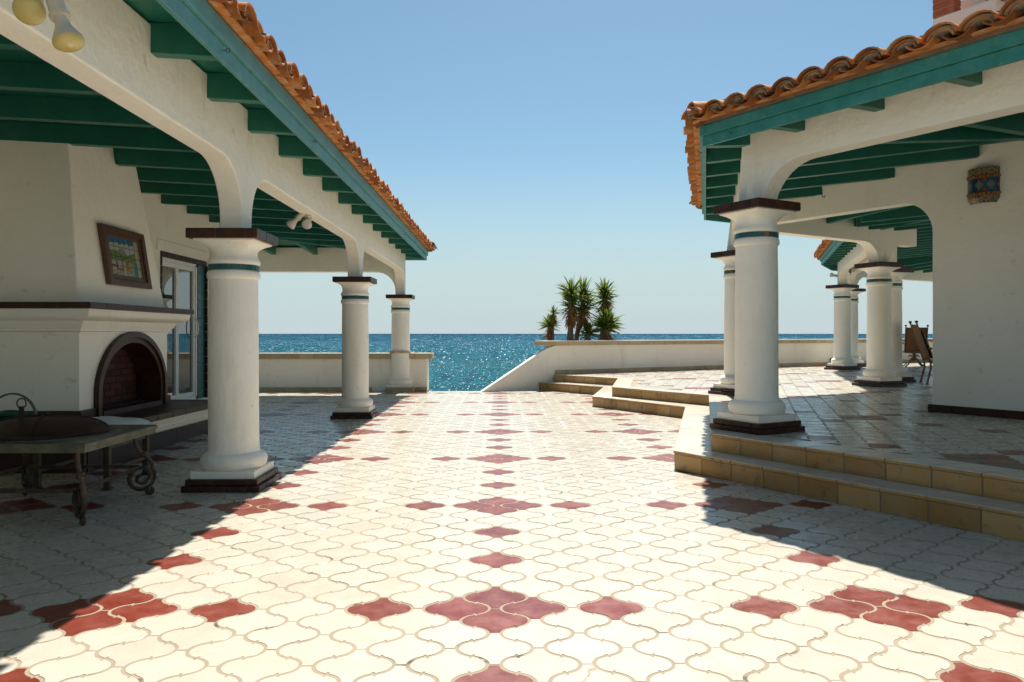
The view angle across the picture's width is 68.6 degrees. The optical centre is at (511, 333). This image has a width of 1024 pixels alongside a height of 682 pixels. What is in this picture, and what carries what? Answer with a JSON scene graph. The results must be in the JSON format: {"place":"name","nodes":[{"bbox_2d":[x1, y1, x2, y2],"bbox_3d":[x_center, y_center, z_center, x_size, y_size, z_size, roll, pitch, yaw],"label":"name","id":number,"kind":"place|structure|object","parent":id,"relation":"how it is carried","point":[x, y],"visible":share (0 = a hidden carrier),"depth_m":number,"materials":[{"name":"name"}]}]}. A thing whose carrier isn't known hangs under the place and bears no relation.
{"place":"outdoors","nodes":[
{"label":"outdoors","id":0,"kind":"place"},
{"bbox_2d":[0,391,1023,681],"bbox_3d":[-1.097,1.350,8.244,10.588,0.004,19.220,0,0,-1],"label":"plaza","id":1,"kind":"structure","parent":0,"point":[494,651],"depth_m":4.33,"materials":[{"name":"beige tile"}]},
{"bbox_2d":[0,425,157,525],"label":"coffee table","id":2,"kind":"object","parent":1,"relation":"on","point":[114,435],"visible":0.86,"depth_m":5.50,"materials":[{"name":"metal"}]},
{"bbox_2d":[0,393,37,421],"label":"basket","id":3,"kind":"object","parent":2,"relation":"on","point":[7,413],"visible":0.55,"depth_m":6.03,"materials":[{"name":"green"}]},
{"bbox_2d":[0,398,110,440],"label":"tray","id":4,"kind":"object","parent":2,"relation":"on","point":[35,427],"visible":1,"depth_m":5.52,"materials":[{"name":"black metal"}]},
{"bbox_2d":[33,416,153,490],"bbox_3d":[-3.796,1.059,6.817,0.760,0.582,0.800,0,0,-1],"label":"bench","id":5,"kind":"object","parent":1,"relation":"on","point":[37,458],"visible":0.38,"depth_m":6.74,"materials":[{"name":"metal"}]},
{"bbox_2d":[0,140,207,472],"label":"fireplace","id":6,"kind":"object","parent":1,"relation":"on","point":[79,336],"visible":0.87,"depth_m":7.54,"materials":[{"name":"paint"}]},
{"bbox_2d":[97,223,151,288],"bbox_3d":[-4.309,-0.843,8.376,0.160,0.645,0.930,0,0,-1],"label":"framed picture","id":7,"kind":"object","parent":6,"relation":"attached to","point":[124,257],"visible":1,"depth_m":8.33,"materials":[{"name":"paint"}]},
{"bbox_2d":[0,0,436,492],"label":"loggia","id":8,"kind":"object","parent":1,"relation":"on","point":[215,123],"visible":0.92,"depth_m":6.68,"materials":[{"name":"paint"}]},
{"bbox_2d":[12,0,84,52],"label":"floodlight","id":9,"kind":"object","parent":8,"relation":"attached to","point":[67,36],"visible":1,"depth_m":3.21,"materials":[{"name":"metal"}]},
{"bbox_2d":[162,257,198,399],"bbox_3d":[-5.349,-0.030,12.029,0.159,2.280,1.385,0,0,-1],"label":"sliding door","id":10,"kind":"structure","parent":8,"relation":"in","point":[179,278],"depth_m":12.20,"materials":[{"name":"white paint"}]},
{"bbox_2d":[286,213,311,228],"bbox_3d":[-2.635,-1.397,9.292,0.315,0.236,0.252,0,0,-17],"label":"floodlight","id":11,"kind":"object","parent":8,"relation":"attached to","point":[306,223],"visible":0.98,"depth_m":9.20,"materials":[{"name":"metal"}]},
{"bbox_2d":[259,351,433,390],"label":"sea wall","id":12,"kind":"structure","parent":1,"relation":"on","point":[300,371],"depth_m":17.59,"materials":[{"name":"paint"}]},
{"bbox_2d":[538,374,1023,541],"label":"steps","id":13,"kind":"structure","parent":1,"relation":"on","point":[949,493],"depth_m":6.22,"materials":[{"name":"beige tile"}]},
{"bbox_2d":[259,334,932,390],"bbox_3d":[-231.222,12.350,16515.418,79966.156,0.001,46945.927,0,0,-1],"label":"sea","id":14,"kind":"structure","parent":0,"point":[468,362],"depth_m":661.63,"materials":[{"name":"liquid"}]},
{"bbox_2d":[237,0,961,333],"label":"sky","id":15,"kind":"structure","parent":0,"point":[536,144],"materials":[{"name":"blue"}]},
{"bbox_2d":[580,363,1023,464],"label":"terrace","id":16,"kind":"structure","parent":0,"point":[837,426],"depth_m":8.95,"materials":[{"name":"beige tile"}]},
{"bbox_2d":[574,362,1023,496],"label":"terrace bed","id":17,"kind":"object","parent":16,"relation":"attached to","point":[983,462],"visible":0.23,"depth_m":7.67,"materials":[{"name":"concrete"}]},
{"bbox_2d":[534,338,932,373],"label":"terrace wall","id":18,"kind":"structure","parent":17,"relation":"on","point":[587,356],"depth_m":19.95,"materials":[{"name":"paint"}]},
{"bbox_2d":[681,0,1023,434],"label":"arcade house","id":19,"kind":"structure","parent":16,"relation":"on","point":[861,163],"depth_m":8.66,"materials":[{"name":"paint"}]},
{"bbox_2d":[966,166,1000,205],"bbox_3d":[5.590,-1.760,8.940,0.150,0.420,0.376,0,0,-33],"label":"wall sconce","id":20,"kind":"object","parent":19,"relation":"attached to","point":[983,184],"depth_m":8.86,"materials":[{"name":"paint"}]},
{"bbox_2d":[902,325,928,366],"bbox_3d":[11.913,0.369,22.195,0.658,1.248,0.793,0,0,19],"label":"patio chair","id":21,"kind":"object","parent":16,"relation":"on","point":[910,344],"visible":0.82,"depth_m":22.03,"materials":[{"name":"brown wood"}]},
{"bbox_2d":[908,320,932,384],"bbox_3d":[8.340,0.367,14.775,0.848,1.245,0.658,0,0,17],"label":"patio chair","id":22,"kind":"object","parent":16,"relation":"on","point":[925,349],"visible":0.64,"depth_m":14.68,"materials":[{"name":"brown wood"}]},
{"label":"ground","id":23,"kind":"structure","parent":0,"visible":0},
{"bbox_2d":[428,391,537,391],"bbox_3d":[-0.664,1.472,17.452,2.640,0.256,0.320,0,0,-1],"label":"plaza edging","id":24,"kind":"object","parent":23,"relation":"on","point":[479,391],"visible":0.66,"depth_m":17.38,"materials":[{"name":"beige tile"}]},
{"bbox_2d":[480,346,554,391],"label":"raking wall","id":25,"kind":"structure","parent":23,"relation":"on","point":[530,373],"depth_m":17.87,"materials":[{"name":"paint"}]},
{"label":"planting bed","id":26,"kind":"structure","parent":0,"visible":0},
{"bbox_2d":[537,313,561,346],"bbox_3d":[0.937,0.147,18.936,0.712,1.376,0.717,0,0,-1],"label":"yucca","id":27,"kind":"object","parent":26,"relation":"on","point":[547,323],"visible":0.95,"depth_m":18.90,"materials":[{"name":"green plant"}]},
{"bbox_2d":[546,304,558,340],"bbox_3d":[1.045,0.044,18.982,0.392,1.580,0.421,0,0,-30],"label":"yucca","id":28,"kind":"object","parent":26,"relation":"on","point":[553,311],"visible":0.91,"depth_m":18.93,"materials":[{"name":"green plant"}]},
{"bbox_2d":[555,275,585,339],"bbox_3d":[1.553,-0.386,19.454,0.966,2.440,0.938,0,0,-1],"label":"yucca","id":29,"kind":"object","parent":26,"relation":"on","point":[570,297],"visible":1,"depth_m":19.40,"materials":[{"name":"green plant"}]},
{"bbox_2d":[574,276,600,339],"bbox_3d":[1.885,-0.368,19.773,1.011,2.423,1.033,0,0,-1],"label":"yucca","id":30,"kind":"object","parent":26,"relation":"on","point":[583,290],"visible":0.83,"depth_m":19.70,"materials":[{"name":"green plant"}]},
{"bbox_2d":[574,318,602,339],"bbox_3d":[1.978,0.209,19.660,0.798,1.257,0.732,0,0,-35],"label":"yucca","id":31,"kind":"object","parent":26,"relation":"on","point":[588,333],"visible":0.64,"depth_m":19.56,"materials":[{"name":"green plant"}]},
{"bbox_2d":[592,278,619,339],"bbox_3d":[2.487,-0.359,20.229,0.906,2.391,0.901,0,0,-1],"label":"yucca","id":32,"kind":"object","parent":26,"relation":"on","point":[604,292],"visible":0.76,"depth_m":20.17,"materials":[{"name":"green plant"}]},
{"bbox_2d":[590,306,624,339],"bbox_3d":[2.451,0.012,19.698,1.110,1.647,1.093,0,0,-1],"label":"yucca","id":33,"kind":"object","parent":26,"relation":"on","point":[605,322],"visible":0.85,"depth_m":19.57,"materials":[{"name":"green plant"}]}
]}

